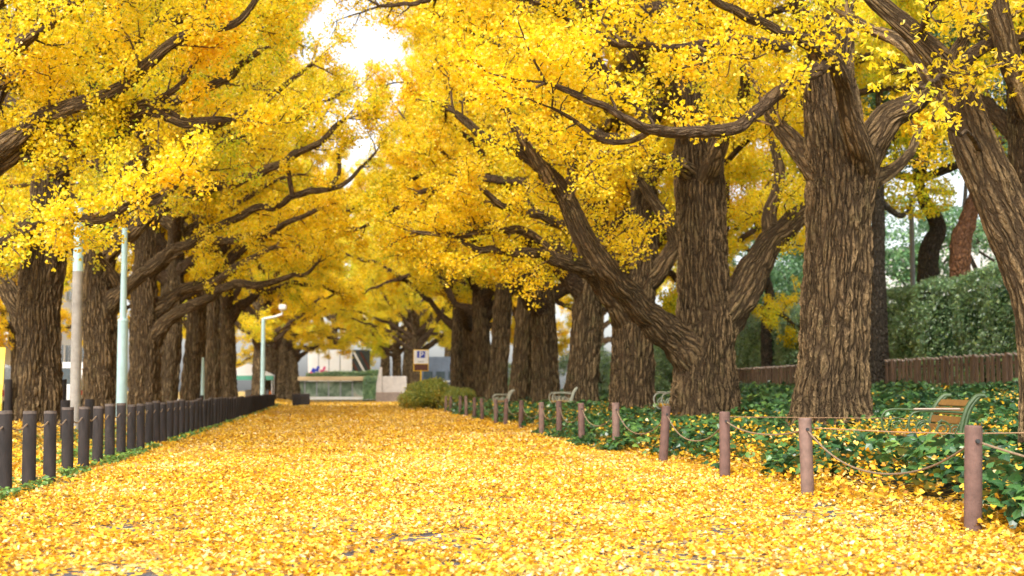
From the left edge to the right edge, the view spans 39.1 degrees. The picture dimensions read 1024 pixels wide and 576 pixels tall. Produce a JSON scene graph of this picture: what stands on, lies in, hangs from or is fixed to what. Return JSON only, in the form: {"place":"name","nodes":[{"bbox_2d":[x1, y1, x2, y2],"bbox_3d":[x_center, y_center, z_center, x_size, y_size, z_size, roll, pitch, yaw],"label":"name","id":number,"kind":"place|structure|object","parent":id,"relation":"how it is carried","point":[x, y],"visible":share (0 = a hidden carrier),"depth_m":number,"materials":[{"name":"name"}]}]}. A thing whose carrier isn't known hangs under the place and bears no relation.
{"place":"outdoors","nodes":[
{"label":"outdoors","id":0,"kind":"place"},
{"bbox_2d":[12,422,104,474],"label":"planting bed","id":1,"kind":"object","parent":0,"point":[40,425],"depth_m":26.02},
{"bbox_2d":[4,379,12,410],"bbox_3d":[-11.149,2.643,31.859,0.170,1.248,0.170,0,-4,-6],"label":"road side post","id":2,"kind":"object","parent":1,"relation":"on","point":[8,391],"visible":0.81,"depth_m":31.81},
{"bbox_2d":[70,203,83,431],"bbox_3d":[-9.068,0.699,30.010,0.224,5.000,0.224,0,-4,-6],"label":"utility pole","id":3,"kind":"object","parent":1,"relation":"on","point":[76,341],"visible":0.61,"depth_m":29.91,"materials":[{"name":"concrete"}]},
{"bbox_2d":[85,399,93,438],"bbox_3d":[-7.696,2.552,26.197,0.170,1.055,0.170,0,-4,-6],"label":"road side post","id":4,"kind":"object","parent":1,"relation":"on","point":[89,403],"visible":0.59,"depth_m":26.15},
{"bbox_2d":[116,228,128,423],"bbox_3d":[-9.902,1.062,36.649,0.280,5.200,0.280,0,-4,-6],"label":"utility pole","id":5,"kind":"object","parent":1,"relation":"on","point":[122,363],"visible":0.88,"depth_m":36.54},
{"bbox_2d":[0,403,280,504],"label":"ground cover","id":6,"kind":"object","parent":1,"relation":"on","point":[134,452],"visible":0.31,"depth_m":20.10,"materials":[{"name":"green plant"}]},
{"bbox_2d":[0,0,321,423],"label":"ginkgo tree","id":7,"kind":"object","parent":1,"relation":"on","point":[32,301],"visible":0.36,"depth_m":32.01,"materials":[{"name":"yellow plant"}]},
{"bbox_2d":[1,2,355,410],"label":"ginkgo tree","id":8,"kind":"object","parent":1,"relation":"on","point":[153,319],"visible":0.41,"depth_m":48.59,"materials":[{"name":"yellow plant"}]},
{"bbox_2d":[1,0,360,400],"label":"ginkgo tree","id":9,"kind":"object","parent":1,"relation":"on","point":[195,346],"visible":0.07,"depth_m":63.07,"materials":[{"name":"yellow plant"}]},
{"bbox_2d":[0,4,382,401],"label":"ginkgo tree","id":10,"kind":"object","parent":1,"relation":"on","point":[170,277],"visible":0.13,"depth_m":55.15,"materials":[{"name":"yellow plant"}]},
{"bbox_2d":[0,0,410,416],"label":"ginkgo tree","id":11,"kind":"object","parent":1,"relation":"on","point":[101,292],"visible":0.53,"depth_m":39.01,"materials":[{"name":"yellow plant"}]},
{"bbox_2d":[83,2,362,396],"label":"ginkgo tree","id":12,"kind":"object","parent":1,"relation":"on","point":[229,312],"visible":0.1,"depth_m":80.61,"materials":[{"name":"yellow plant"}]},
{"bbox_2d":[84,0,368,399],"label":"ginkgo tree","id":13,"kind":"object","parent":1,"relation":"on","point":[212,378],"visible":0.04,"depth_m":71.60,"materials":[{"name":"yellow plant"}]},
{"bbox_2d":[236,364,274,395],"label":"market tent","id":14,"kind":"object","parent":1,"relation":"on","point":[244,372],"visible":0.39,"depth_m":112.64,"materials":[{"name":"white paint"}]},
{"bbox_2d":[260,304,286,394],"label":"street lamp","id":15,"kind":"object","parent":1,"relation":"on","point":[262,378],"visible":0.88,"depth_m":94.64,"materials":[{"name":"metal"}]},
{"bbox_2d":[127,391,508,400],"bbox_3d":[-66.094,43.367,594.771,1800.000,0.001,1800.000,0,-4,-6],"label":"ground","id":16,"kind":"structure","parent":0,"point":[241,393],"depth_m":152.95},
{"bbox_2d":[0,167,32,349],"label":"ginkgo tree","id":17,"kind":"object","parent":16,"relation":"on","point":[4,336],"visible":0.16,"depth_m":69.45,"materials":[{"name":"yellow plant"}]},
{"bbox_2d":[0,96,72,284],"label":"ginkgo tree","id":18,"kind":"object","parent":16,"relation":"on","point":[2,217],"visible":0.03,"depth_m":89.62,"materials":[{"name":"yellow plant"}]},
{"bbox_2d":[0,176,85,378],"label":"ginkgo tree","id":19,"kind":"object","parent":16,"relation":"on","point":[63,312],"visible":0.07,"depth_m":108.01,"materials":[{"name":"yellow plant"}]},
{"bbox_2d":[0,250,88,361],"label":"office building","id":20,"kind":"structure","parent":16,"relation":"on","point":[66,347],"depth_m":146.97,"materials":[{"name":"beige glass"}]},
{"bbox_2d":[0,0,336,273],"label":"ginkgo tree","id":21,"kind":"object","parent":16,"relation":"on","point":[35,139],"visible":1,"depth_m":21.82,"materials":[{"name":"yellow plant"}]},
{"bbox_2d":[182,132,377,394],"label":"ginkgo tree","id":22,"kind":"object","parent":16,"relation":"on","point":[255,317],"visible":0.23,"depth_m":106.20,"materials":[{"name":"yellow plant"}]},
{"bbox_2d":[235,157,367,399],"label":"ginkgo tree","id":23,"kind":"object","parent":16,"relation":"on","point":[272,359],"visible":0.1,"depth_m":115.94,"materials":[{"name":"yellow plant"}]},
{"bbox_2d":[235,150,376,367],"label":"ginkgo tree","id":24,"kind":"object","parent":16,"relation":"on","point":[371,356],"visible":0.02,"depth_m":182.61,"materials":[{"name":"yellow plant"}]},
{"bbox_2d":[239,216,376,393],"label":"ginkgo tree","id":25,"kind":"object","parent":16,"relation":"on","point":[295,355],"visible":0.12,"depth_m":149.85,"materials":[{"name":"yellow plant"}]},
{"bbox_2d":[298,377,362,399],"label":"screen wall","id":26,"kind":"structure","parent":16,"relation":"on","point":[337,388],"depth_m":150.52,"materials":[{"name":"green glass"}]},
{"bbox_2d":[306,369,382,376],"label":"planter shrub","id":27,"kind":"object","parent":26,"relation":"on","point":[368,373],"visible":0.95,"depth_m":150.78,"materials":[{"name":"green plant"}]},
{"bbox_2d":[308,338,369,373],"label":"white building","id":28,"kind":"structure","parent":16,"relation":"on","point":[360,361],"depth_m":162.66,"materials":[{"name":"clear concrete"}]},
{"bbox_2d":[305,147,403,349],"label":"ginkgo tree","id":29,"kind":"object","parent":16,"relation":"on","point":[332,316],"visible":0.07,"depth_m":178.74,"materials":[{"name":"yellow plant"}]},
{"bbox_2d":[329,167,403,375],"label":"ginkgo tree","id":30,"kind":"object","parent":16,"relation":"on","point":[385,364],"visible":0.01,"depth_m":182.93,"materials":[{"name":"yellow plant"}]},
{"bbox_2d":[362,376,377,400],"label":"corner shrub","id":31,"kind":"object","parent":16,"relation":"on","point":[369,388],"visible":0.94,"depth_m":148.60,"materials":[{"name":"green plant"}]},
{"bbox_2d":[325,223,449,375],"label":"ginkgo tree","id":32,"kind":"object","parent":16,"relation":"on","point":[396,350],"visible":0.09,"depth_m":160.78,"materials":[{"name":"yellow plant"}]},
{"bbox_2d":[328,208,450,389],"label":"ginkgo tree","id":33,"kind":"object","parent":16,"relation":"on","point":[406,353],"visible":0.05,"depth_m":149.30,"materials":[{"name":"yellow plant"}]},
{"bbox_2d":[422,357,450,385],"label":"slate building","id":34,"kind":"structure","parent":16,"relation":"on","point":[439,367],"depth_m":174.82,"materials":[{"name":"grey concrete"}]},
{"bbox_2d":[12,384,1023,548],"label":"bed leaves","id":35,"kind":"object","parent":16,"relation":"on","point":[918,491],"visible":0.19,"depth_m":15.33,"materials":[{"name":"plant"}]},
{"bbox_2d":[490,280,571,342],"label":"ginkgo tree","id":36,"kind":"object","parent":16,"relation":"on","point":[558,327],"visible":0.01,"depth_m":172.88,"materials":[{"name":"yellow plant"}]},
{"bbox_2d":[553,263,676,355],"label":"ginkgo tree","id":37,"kind":"object","parent":16,"relation":"on","point":[605,340],"visible":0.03,"depth_m":166.89,"materials":[{"name":"yellow plant"}]},
{"bbox_2d":[0,0,1006,390],"label":"sky","id":38,"kind":"structure","parent":0,"point":[371,43],"materials":[{"name":"white"}]},
{"bbox_2d":[0,406,1023,575],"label":"path","id":39,"kind":"structure","parent":0,"point":[426,535],"depth_m":9.93,"materials":[{"name":"yellow plant"}]},
{"bbox_2d":[0,410,12,489],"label":"bollard","id":40,"kind":"object","parent":39,"relation":"on","point":[6,450],"visible":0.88,"depth_m":14.10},
{"bbox_2d":[22,411,36,484],"bbox_3d":[-5.128,1.848,15.290,0.149,1.082,0.149,-1,-5,11],"label":"bollard","id":41,"kind":"object","parent":39,"relation":"on","point":[29,437],"visible":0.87,"depth_m":15.25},
{"bbox_2d":[43,411,56,481],"bbox_3d":[-5.274,1.934,16.427,0.149,1.061,0.149,-5,-6,44],"label":"bollard","id":42,"kind":"object","parent":39,"relation":"on","point":[49,447],"visible":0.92,"depth_m":16.39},
{"bbox_2d":[61,407,73,471],"bbox_3d":[-5.421,2.005,17.564,0.149,1.100,0.149,0,-4,-6],"label":"bollard","id":43,"kind":"object","parent":39,"relation":"on","point":[67,451],"visible":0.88,"depth_m":17.52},
{"bbox_2d":[78,407,89,467],"bbox_3d":[-5.564,2.088,18.706,0.149,1.090,0.149,-1,-5,3],"label":"bollard","id":44,"kind":"object","parent":39,"relation":"on","point":[83,437],"visible":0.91,"depth_m":18.66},
{"bbox_2d":[92,406,103,461],"bbox_3d":[-5.709,2.172,19.844,0.149,1.082,0.149,3,-6,-34],"label":"bollard","id":45,"kind":"object","parent":39,"relation":"on","point":[97,438],"visible":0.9,"depth_m":19.80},
{"bbox_2d":[105,404,114,456],"bbox_3d":[-5.858,2.244,20.974,0.149,1.111,0.149,-2,-4,18],"label":"bollard","id":46,"kind":"object","parent":39,"relation":"on","point":[110,432],"visible":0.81,"depth_m":20.93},
{"bbox_2d":[116,403,125,453],"bbox_3d":[-6.003,2.325,22.115,0.149,1.112,0.149,-2,-4,21],"label":"bollard","id":47,"kind":"object","parent":39,"relation":"on","point":[121,431],"visible":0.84,"depth_m":22.07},
{"bbox_2d":[127,405,136,450],"bbox_3d":[-6.144,2.418,23.246,0.149,1.066,0.149,-2,-4,37],"label":"bollard","id":48,"kind":"object","parent":39,"relation":"on","point":[131,429],"visible":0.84,"depth_m":23.20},
{"bbox_2d":[136,404,144,447],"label":"bollard","id":49,"kind":"object","parent":39,"relation":"on","point":[140,428],"visible":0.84,"depth_m":24.35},
{"bbox_2d":[145,402,153,444],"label":"bollard","id":50,"kind":"object","parent":39,"relation":"on","point":[149,406],"visible":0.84,"depth_m":25.48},
{"bbox_2d":[153,401,160,442],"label":"bollard","id":51,"kind":"object","parent":39,"relation":"on","point":[156,426],"visible":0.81,"depth_m":26.61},
{"bbox_2d":[160,402,166,441],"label":"bollard","id":52,"kind":"object","parent":39,"relation":"on","point":[163,424],"visible":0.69,"depth_m":27.75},
{"bbox_2d":[167,401,173,437],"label":"bollard","id":53,"kind":"object","parent":39,"relation":"on","point":[170,420],"visible":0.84,"depth_m":28.89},
{"bbox_2d":[174,401,179,436],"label":"bollard","id":54,"kind":"object","parent":39,"relation":"on","point":[176,419],"visible":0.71,"depth_m":30.04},
{"bbox_2d":[179,399,185,433],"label":"bollard","id":55,"kind":"object","parent":39,"relation":"on","point":[182,416],"visible":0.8,"depth_m":31.19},
{"bbox_2d":[185,401,189,431],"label":"bollard","id":56,"kind":"object","parent":39,"relation":"on","point":[187,417],"visible":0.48,"depth_m":32.31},
{"bbox_2d":[189,401,194,430],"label":"bollard","id":57,"kind":"object","parent":39,"relation":"on","point":[192,416],"visible":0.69,"depth_m":33.45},
{"bbox_2d":[413,350,428,408],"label":"parking sign","id":58,"kind":"object","parent":39,"relation":"on","point":[420,360],"visible":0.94,"depth_m":78.80,"materials":[{"name":"metal"}]},
{"bbox_2d":[0,398,1023,575],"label":"fallen leaves","id":59,"kind":"object","parent":39,"relation":"on","point":[339,431],"visible":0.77,"depth_m":11.96,"materials":[{"name":"plant"}]},
{"bbox_2d":[513,417,1023,552],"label":"planting bed","id":60,"kind":"object","parent":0,"point":[946,492],"depth_m":14.16,"materials":[{"name":"plant"}]},
{"bbox_2d":[372,12,493,397],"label":"ginkgo tree","id":61,"kind":"object","parent":60,"relation":"on","point":[467,337],"visible":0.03,"depth_m":85.78,"materials":[{"name":"yellow plant"}]},
{"bbox_2d":[395,376,475,408],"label":"bush","id":62,"kind":"object","parent":60,"relation":"on","point":[429,392],"visible":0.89,"depth_m":74.80,"materials":[{"name":"green plant"}]},
{"bbox_2d":[310,36,569,387],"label":"ginkgo tree","id":63,"kind":"object","parent":60,"relation":"on","point":[454,324],"visible":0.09,"depth_m":95.02,"materials":[{"name":"yellow plant"}]},
{"bbox_2d":[322,7,573,398],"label":"ginkgo tree","id":64,"kind":"object","parent":60,"relation":"on","point":[479,309],"visible":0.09,"depth_m":77.65,"materials":[{"name":"yellow plant"}]},
{"bbox_2d":[354,0,676,400],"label":"ginkgo tree","id":65,"kind":"object","parent":60,"relation":"on","point":[497,380],"visible":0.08,"depth_m":68.94,"materials":[{"name":"yellow plant"}]},
{"bbox_2d":[362,0,677,404],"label":"ginkgo tree","id":66,"kind":"object","parent":60,"relation":"on","point":[545,380],"visible":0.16,"depth_m":51.89,"materials":[{"name":"yellow plant"}]},
{"bbox_2d":[366,0,677,403],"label":"ginkgo tree","id":67,"kind":"object","parent":60,"relation":"on","point":[520,378],"visible":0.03,"depth_m":60.49,"materials":[{"name":"yellow plant"}]},
{"bbox_2d":[539,402,543,432],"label":"rope post","id":68,"kind":"object","parent":60,"relation":"on","point":[541,419],"visible":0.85,"depth_m":33.27,"materials":[{"name":"wood"}]},
{"bbox_2d":[556,401,561,435],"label":"rope post","id":69,"kind":"object","parent":60,"relation":"on","point":[558,418],"visible":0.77,"depth_m":30.83,"materials":[{"name":"wood"}]},
{"bbox_2d":[549,387,577,405],"bbox_3d":[1.594,3.509,44.304,0.839,0.948,1.600,0,-4,-2],"label":"park bench","id":70,"kind":"object","parent":60,"relation":"on","point":[572,394],"visible":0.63,"depth_m":43.54,"materials":[{"name":"metal"}]},
{"bbox_2d":[578,403,584,437],"bbox_3d":[1.327,2.729,27.529,0.128,1.064,0.168,-2,-5,31],"label":"rope post","id":71,"kind":"object","parent":60,"relation":"on","point":[581,423],"visible":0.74,"depth_m":27.49,"materials":[{"name":"wood"}]},
{"bbox_2d":[558,343,608,389],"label":"shrub","id":72,"kind":"object","parent":60,"relation":"on","point":[563,363],"visible":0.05,"depth_m":84.75,"materials":[{"name":"green plant"}]},
{"bbox_2d":[311,0,872,408],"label":"ginkgo tree","id":73,"kind":"object","parent":60,"relation":"on","point":[583,374],"visible":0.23,"depth_m":43.77,"materials":[{"name":"yellow plant"}]},
{"bbox_2d":[598,348,611,389],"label":"shrub","id":74,"kind":"object","parent":60,"relation":"on","point":[605,360],"visible":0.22,"depth_m":72.69,"materials":[{"name":"green plant"}]},
{"bbox_2d":[317,0,906,416],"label":"ginkgo tree","id":75,"kind":"object","parent":60,"relation":"on","point":[694,339],"visible":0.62,"depth_m":28.25,"materials":[{"name":"yellow plant"}]},
{"bbox_2d":[612,403,619,450],"bbox_3d":[1.753,2.482,24.272,0.131,1.094,0.148,-3,-5,33],"label":"rope post","id":76,"kind":"object","parent":60,"relation":"on","point":[615,423],"visible":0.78,"depth_m":24.24,"materials":[{"name":"wood"}]},
{"bbox_2d":[653,345,672,390],"bbox_3d":[6.649,3.727,62.844,3.708,2.646,2.627,3,-5,-32],"label":"shrub","id":77,"kind":"object","parent":60,"relation":"on","point":[663,370],"visible":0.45,"depth_m":62.37,"materials":[{"name":"green plant"}]},
{"bbox_2d":[659,406,670,461],"bbox_3d":[2.147,2.210,20.346,0.201,1.087,0.164,0,-4,-6],"label":"rope post","id":78,"kind":"object","parent":60,"relation":"on","point":[664,436],"visible":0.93,"depth_m":20.30,"materials":[{"name":"wood"}]},
{"bbox_2d":[557,10,804,349],"bbox_3d":[8.874,-5.824,59.949,11.922,21.543,12.143,-3,-5,40],"label":"ginkgo tree","id":79,"kind":"object","parent":60,"relation":"on","point":[772,311],"visible":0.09,"depth_m":59.49,"materials":[{"name":"yellow plant"}]},
{"bbox_2d":[369,0,1005,410],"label":"ginkgo tree","id":80,"kind":"object","parent":60,"relation":"on","point":[633,364],"visible":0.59,"depth_m":35.13,"materials":[{"name":"yellow plant"}]},
{"bbox_2d":[412,0,991,430],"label":"ginkgo tree","id":81,"kind":"object","parent":60,"relation":"on","point":[837,149],"visible":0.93,"depth_m":20.49,"materials":[{"name":"yellow plant"}]},
{"bbox_2d":[425,378,1023,527],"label":"ivy","id":82,"kind":"object","parent":60,"relation":"on","point":[771,398],"visible":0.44,"depth_m":20.47,"materials":[{"name":"green plant"}]},
{"bbox_2d":[719,412,729,476],"bbox_3d":[2.505,1.982,16.948,0.127,1.054,0.179,-1,-4,16],"label":"rope post","id":83,"kind":"object","parent":60,"relation":"on","point":[724,445],"visible":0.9,"depth_m":16.91,"materials":[{"name":"wood"}]},
{"bbox_2d":[730,416,922,419],"bbox_3d":[5.229,1.855,20.002,4.930,0.165,0.248,1,-4,-18],"label":"cord","id":84,"kind":"object","parent":83,"relation":"attached to","point":[823,417],"visible":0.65,"depth_m":19.53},
{"bbox_2d":[798,418,813,496],"bbox_3d":[2.867,1.783,14.017,0.130,1.036,0.167,4,-6,-44],"label":"rope post","id":85,"kind":"object","parent":60,"relation":"on","point":[806,459],"visible":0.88,"depth_m":13.98,"materials":[{"name":"wood"}]},
{"bbox_2d":[808,431,963,474],"bbox_3d":[3.097,1.402,12.216,0.053,0.353,3.698,1,-4,-7],"label":"rope","id":86,"kind":"object","parent":85,"relation":"attached to","point":[909,472],"visible":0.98,"depth_m":11.96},
{"bbox_2d":[814,427,1023,433],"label":"cord","id":87,"kind":"object","parent":85,"relation":"attached to","point":[917,432],"visible":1,"depth_m":13.55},
{"bbox_2d":[599,352,1018,387],"bbox_3d":[9.642,4.468,67.270,0.120,1.371,72.010,0,-4,-6],"label":"picket fence","id":88,"kind":"object","parent":60,"relation":"on","point":[746,375],"visible":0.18,"depth_m":42.10,"materials":[{"name":"wood"}]},
{"bbox_2d":[784,0,1023,442],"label":"ginkgo tree","id":89,"kind":"object","parent":60,"relation":"on","point":[986,169],"visible":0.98,"depth_m":13.73,"materials":[{"name":"yellow plant"}]},
{"bbox_2d":[790,0,1023,193],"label":"ginkgo tree","id":90,"kind":"object","parent":60,"relation":"on","point":[1008,124],"visible":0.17,"depth_m":33.70,"materials":[{"name":"yellow plant"}]},
{"bbox_2d":[880,393,984,470],"bbox_3d":[4.780,1.673,16.438,0.839,0.948,1.600,0,-4,4],"label":"park bench","id":91,"kind":"object","parent":60,"relation":"on","point":[936,409],"visible":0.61,"depth_m":16.00,"materials":[{"name":"green metal"}]},
{"bbox_2d":[891,428,948,436],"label":"fallen leaves","id":92,"kind":"object","parent":91,"relation":"on","point":[912,430],"visible":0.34,"depth_m":16.36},
{"bbox_2d":[964,425,982,531],"bbox_3d":[3.322,1.516,10.373,0.150,1.052,0.153,-3,-5,35],"label":"rope post","id":93,"kind":"object","parent":60,"relation":"on","point":[973,455],"visible":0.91,"depth_m":10.33,"materials":[{"name":"wood"}]},
{"bbox_2d":[909,188,954,285],"bbox_3d":[15.238,0.034,52.124,1.698,7.326,0.500,0,-4,-6],"label":"street lamp","id":94,"kind":"object","parent":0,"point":[912,251],"visible":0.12,"depth_m":52.08,"materials":[{"name":"grey metal"}]},
{"bbox_2d":[885,233,999,302],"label":"office building","id":95,"kind":"structure","parent":0,"point":[976,260],"depth_m":119.11,"materials":[{"name":"white glass"}]},
{"label":"cross street","id":96,"kind":"structure","parent":0,"visible":0},
{"bbox_2d":[236,166,359,399],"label":"ginkgo tree","id":97,"kind":"object","parent":96,"relation":"on","point":[288,383],"visible":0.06,"depth_m":138.49,"materials":[{"name":"yellow plant"}]},
{"bbox_2d":[237,170,374,399],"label":"ginkgo tree","id":98,"kind":"object","parent":96,"relation":"on","point":[320,335],"visible":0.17,"depth_m":130.11,"materials":[{"name":"yellow plant"}]},
{"bbox_2d":[322,189,452,387],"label":"ginkgo tree","id":99,"kind":"object","parent":96,"relation":"on","point":[419,337],"visible":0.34,"depth_m":136.73,"materials":[{"name":"yellow plant"}]},
{"bbox_2d":[376,367,406,401],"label":"gate wall","id":100,"kind":"structure","parent":96,"relation":"on","point":[390,388],"depth_m":127.14,"materials":[{"name":"concrete"}]},
{"label":"left street","id":101,"kind":"structure","parent":0,"visible":0},
{"bbox_2d":[0,348,10,410],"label":"parked van","id":102,"kind":"object","parent":101,"relation":"on","point":[5,362],"visible":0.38,"depth_m":49.56,"materials":[{"name":"yellow metal"}]},
{"bbox_2d":[62,362,83,405],"bbox_3d":[-19.789,4.454,64.046,1.990,2.300,5.220,0,-4,-6],"label":"parked van","id":103,"kind":"object","parent":101,"relation":"on","point":[66,369],"visible":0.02,"depth_m":62.40,"materials":[{"name":"white paint"}]},
{"label":"right terrace","id":104,"kind":"structure","parent":0,"visible":0},
{"bbox_2d":[729,125,805,382],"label":"ginkgo tree","id":105,"kind":"object","parent":104,"relation":"on","point":[766,350],"visible":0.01,"depth_m":65.38,"materials":[{"name":"yellow plant"}]},
{"bbox_2d":[748,233,803,325],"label":"evergreen tree","id":106,"kind":"object","parent":104,"relation":"on","point":[783,286],"visible":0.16,"depth_m":75.09,"materials":[{"name":"green plant"}]},
{"bbox_2d":[653,260,1016,385],"bbox_3d":[12.553,2.597,67.803,3.105,4.862,72.270,0,-4,-6],"label":"hedge","id":107,"kind":"object","parent":104,"relation":"on","point":[960,321],"visible":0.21,"depth_m":47.20,"materials":[{"name":"green plant"}]},
{"bbox_2d":[730,0,984,384],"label":"ginkgo tree","id":108,"kind":"object","parent":104,"relation":"on","point":[879,348],"visible":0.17,"depth_m":46.72,"materials":[{"name":"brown plant"}]},
{"bbox_2d":[792,16,1007,347],"bbox_3d":[14.351,-3.233,50.088,9.288,14.156,8.610,-1,-4,14],"label":"evergreen tree","id":109,"kind":"object","parent":104,"relation":"on","point":[930,249],"visible":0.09,"depth_m":49.83,"materials":[{"name":"plant"}]},
{"bbox_2d":[857,6,1007,294],"bbox_3d":[15.998,-3.342,48.523,9.629,14.152,7.594,-3,-5,33],"label":"evergreen tree","id":110,"kind":"object","parent":104,"relation":"on","point":[960,245],"visible":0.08,"depth_m":47.94,"materials":[{"name":"plant"}]},
{"bbox_2d":[885,148,1001,303],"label":"evergreen tree","id":111,"kind":"object","parent":104,"relation":"on","point":[897,257],"visible":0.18,"depth_m":74.38,"materials":[{"name":"green plant"}]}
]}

